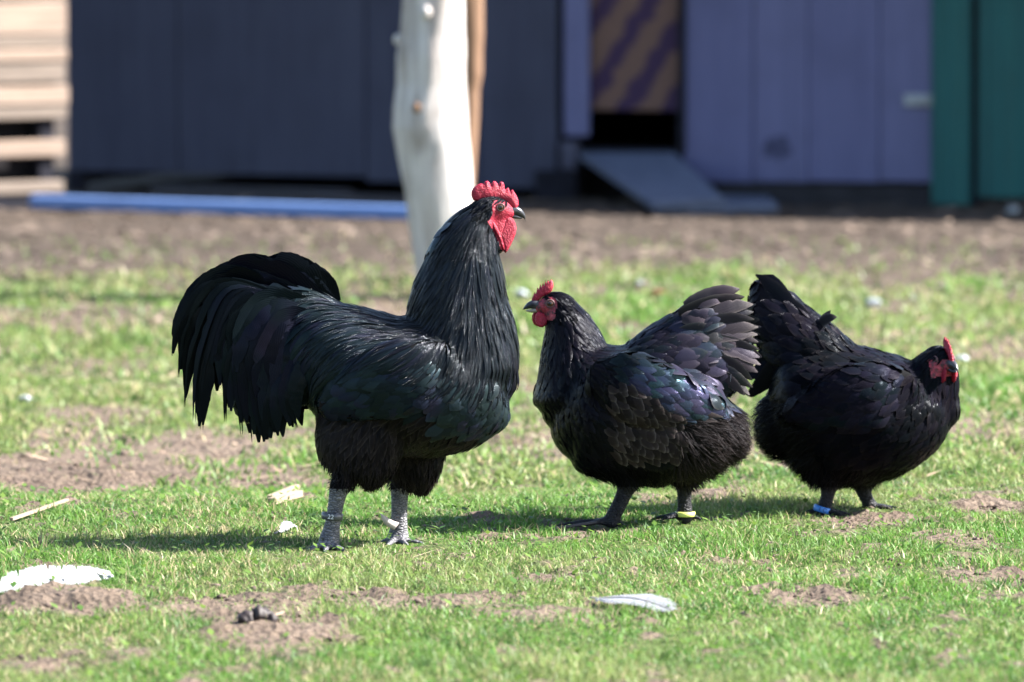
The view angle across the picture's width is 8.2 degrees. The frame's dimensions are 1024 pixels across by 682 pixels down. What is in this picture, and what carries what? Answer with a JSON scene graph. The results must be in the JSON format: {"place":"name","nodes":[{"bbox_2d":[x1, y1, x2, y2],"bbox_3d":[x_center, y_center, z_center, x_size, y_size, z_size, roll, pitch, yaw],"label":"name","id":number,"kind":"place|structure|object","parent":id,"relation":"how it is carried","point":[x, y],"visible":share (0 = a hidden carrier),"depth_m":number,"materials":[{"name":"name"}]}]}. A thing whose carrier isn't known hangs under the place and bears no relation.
{"place":"outdoors","nodes":[
{"label":"outdoors","id":0,"kind":"place"},
{"bbox_2d":[0,0,1023,681],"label":"ground","id":1,"kind":"structure","parent":0,"point":[148,466],"depth_m":14.90,"materials":[{"name":"brown soil"}]},
{"bbox_2d":[18,395,31,401],"bbox_3d":[-1.081,0.128,15.757,0.030,0.017,0.028,0,4,0],"label":"white scrap","id":2,"kind":"object","parent":1,"relation":"on","point":[28,397],"visible":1,"depth_m":15.75,"materials":[{"name":"paint"}]},
{"bbox_2d":[0,0,68,210],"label":"plank fence","id":3,"kind":"object","parent":1,"relation":"on","point":[33,33],"visible":0.81,"depth_m":23.25,"materials":[{"name":"beige wood"}]},
{"bbox_2d":[0,180,63,194],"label":"plank","id":4,"kind":"object","parent":3,"relation":"on","point":[30,187],"visible":1,"depth_m":23.24,"materials":[{"name":"grey wood"}]},
{"bbox_2d":[10,498,68,520],"bbox_3d":[-0.836,0.298,12.568,0.008,0.007,0.299,1,5,15],"label":"stick","id":5,"kind":"object","parent":1,"relation":"on","point":[19,516],"visible":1,"depth_m":12.54,"materials":[{"name":"beige wood"}]},
{"bbox_2d":[0,564,112,591],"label":"fallen feather","id":6,"kind":"object","parent":1,"relation":"on","point":[80,574],"visible":0.95,"depth_m":11.30,"materials":[{"name":"grey"}]},
{"bbox_2d":[30,195,407,219],"bbox_3d":[-0.907,-0.430,22.864,1.407,0.044,0.060,2,5,22],"label":"rail","id":7,"kind":"object","parent":1,"relation":"on","point":[256,208],"visible":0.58,"depth_m":22.85,"materials":[{"name":"blue metal"}]},
{"bbox_2d":[150,185,351,197],"bbox_3d":[-0.888,-0.506,24.127,0.774,0.030,0.100,2,4,33],"label":"old board","id":8,"kind":"object","parent":1,"relation":"on","point":[231,191],"visible":1,"depth_m":24.10,"materials":[{"name":"wood"}]},
{"bbox_2d":[237,604,278,623],"bbox_3d":[-0.388,0.421,10.760,0.062,0.045,0.041,-2,4,-22],"label":"dropping","id":9,"kind":"object","parent":1,"relation":"on","point":[258,612],"visible":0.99,"depth_m":10.74,"materials":[{"name":"grey"}]},
{"bbox_2d":[267,484,299,498],"bbox_3d":[-0.424,0.281,13.210,0.012,0.010,0.683,0,0,2],"label":"stick","id":10,"kind":"object","parent":1,"relation":"on","point":[283,490],"visible":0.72,"depth_m":13.17,"materials":[{"name":"beige wood"}]},
{"bbox_2d":[268,490,302,504],"bbox_3d":[-0.408,0.282,12.802,0.016,0.013,0.129,1,5,21],"label":"stick","id":11,"kind":"object","parent":1,"relation":"on","point":[295,494],"visible":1,"depth_m":12.80,"materials":[{"name":"beige wood"}]},
{"bbox_2d":[274,521,296,533],"bbox_3d":[-0.390,0.319,12.216,0.017,0.017,0.113,1,4,14],"label":"fallen feather","id":12,"kind":"object","parent":1,"relation":"on","point":[284,523],"visible":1,"depth_m":12.21,"materials":[{"name":"grey"}]},
{"bbox_2d":[171,181,524,551],"bbox_3d":[-0.278,0.045,12.032,0.602,0.635,0.294,0,4,0],"label":"rooster","id":13,"kind":"object","parent":1,"relation":"on","point":[415,395],"visible":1,"depth_m":11.97,"materials":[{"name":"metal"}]},
{"bbox_2d":[311,193,521,207],"bbox_3d":[-0.321,-0.467,23.614,0.840,0.022,0.080,3,5,38],"label":"old board","id":14,"kind":"object","parent":1,"relation":"on","point":[368,198],"visible":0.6,"depth_m":23.72,"materials":[{"name":"wood"}]},
{"bbox_2d":[392,0,472,276],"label":"dead tree","id":15,"kind":"object","parent":1,"relation":"on","point":[430,128],"visible":0.8,"depth_m":18.68,"materials":[{"name":"white wood"}]},
{"bbox_2d":[464,0,483,201],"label":"post","id":16,"kind":"object","parent":1,"relation":"on","point":[474,23],"visible":0.38,"depth_m":19.32,"materials":[{"name":"beige wood"}]},
{"bbox_2d":[0,195,1023,342],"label":"bare soil","id":17,"kind":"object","parent":1,"relation":"on","point":[591,243],"visible":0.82,"depth_m":20.98,"materials":[{"name":"brown soil"}]},
{"bbox_2d":[0,204,1023,470],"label":"soil clods","id":18,"kind":"object","parent":1,"relation":"on","point":[506,272],"visible":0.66,"depth_m":20.81,"materials":[{"name":"brown soil"}]},
{"bbox_2d":[1,452,1023,681],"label":"soil crumbs","id":19,"kind":"object","parent":1,"relation":"on","point":[288,637],"visible":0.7,"depth_m":11.34,"materials":[{"name":"brown soil"}]},
{"bbox_2d":[514,289,528,297],"bbox_3d":[0.024,-0.125,18.766,0.037,0.024,0.034,3,5,33],"label":"white scrap","id":20,"kind":"object","parent":1,"relation":"on","point":[519,293],"visible":1,"depth_m":18.75,"materials":[{"name":"paint"}]},
{"bbox_2d":[67,0,1023,207],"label":"chicken coop","id":21,"kind":"structure","parent":1,"relation":"on","point":[740,97],"depth_m":23.84,"materials":[{"name":"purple wood"}]},
{"bbox_2d":[551,521,596,529],"bbox_3d":[0.115,0.319,12.313,0.123,0.004,0.005,-7,8,-41],"label":"stick","id":22,"kind":"object","parent":1,"relation":"on","point":[580,524],"visible":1,"depth_m":12.31,"materials":[{"name":"grey wood"}]},
{"bbox_2d":[590,594,676,611],"bbox_3d":[0.187,0.402,11.020,0.057,0.019,0.243,-3,5,-33],"label":"fallen feather","id":23,"kind":"object","parent":1,"relation":"on","point":[641,599],"visible":1,"depth_m":10.99,"materials":[{"name":"grey"}]},
{"bbox_2d":[523,280,761,527],"bbox_3d":[0.241,0.107,12.395,0.346,0.433,0.350,4,5,41],"label":"hen","id":24,"kind":"object","parent":1,"relation":"on","point":[651,406],"visible":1,"depth_m":12.32,"materials":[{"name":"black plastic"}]},
{"bbox_2d":[579,152,724,209],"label":"ramp","id":25,"kind":"structure","parent":1,"relation":"on","point":[660,180],"depth_m":23.42,"materials":[{"name":"grey wood"}]},
{"bbox_2d":[648,290,664,295],"bbox_3d":[0.383,-0.128,18.779,0.048,0.016,0.045,0,4,0],"label":"dead leaf","id":26,"kind":"object","parent":1,"relation":"on","point":[655,292],"visible":0.93,"depth_m":18.76,"materials":[{"name":"beige plant"}]},
{"bbox_2d":[654,195,777,213],"bbox_3d":[0.666,-0.452,23.435,0.408,0.038,0.712,0,4,0],"label":"step board","id":27,"kind":"object","parent":1,"relation":"on","point":[739,203],"visible":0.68,"depth_m":23.18,"materials":[{"name":"grey wood"}]},
{"bbox_2d":[745,274,960,516],"bbox_3d":[0.609,0.099,12.657,0.365,0.437,0.319,-2,4,-25],"label":"hen","id":28,"kind":"object","parent":1,"relation":"on","point":[838,410],"visible":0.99,"depth_m":12.58,"materials":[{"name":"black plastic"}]},
{"bbox_2d":[864,298,880,307],"bbox_3d":[0.930,-0.099,18.333,0.044,0.026,0.037,0,4,0],"label":"white scrap","id":29,"kind":"object","parent":1,"relation":"on","point":[874,302],"visible":0.98,"depth_m":18.32,"materials":[{"name":"paint"}]},
{"bbox_2d":[955,355,968,362],"bbox_3d":[1.041,0.042,16.439,0.036,0.021,0.028,0,4,0],"label":"white scrap","id":30,"kind":"object","parent":1,"relation":"on","point":[965,357],"visible":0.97,"depth_m":16.43,"materials":[{"name":"paint"}]},
{"bbox_2d":[1006,206,1019,213],"bbox_3d":[1.620,-0.424,22.961,0.040,0.027,0.040,-3,5,-40],"label":"white scrap","id":31,"kind":"object","parent":1,"relation":"on","point":[1012,209],"visible":1,"depth_m":22.95,"materials":[{"name":"paint"}]},
{"bbox_2d":[0,440,1023,681],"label":"grass","id":32,"kind":"structure","parent":0,"point":[406,653],"depth_m":11.45,"materials":[{"name":"green plant"}]},
{"bbox_2d":[0,231,1023,385],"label":"grass","id":33,"kind":"structure","parent":0,"point":[821,302],"depth_m":18.51,"materials":[{"name":"green plant"}]},
{"bbox_2d":[0,316,1023,496],"bbox_3d":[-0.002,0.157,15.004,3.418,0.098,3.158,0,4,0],"label":"grass","id":34,"kind":"structure","parent":0,"point":[173,396],"depth_m":14.86,"materials":[{"name":"green plant"}]}
]}

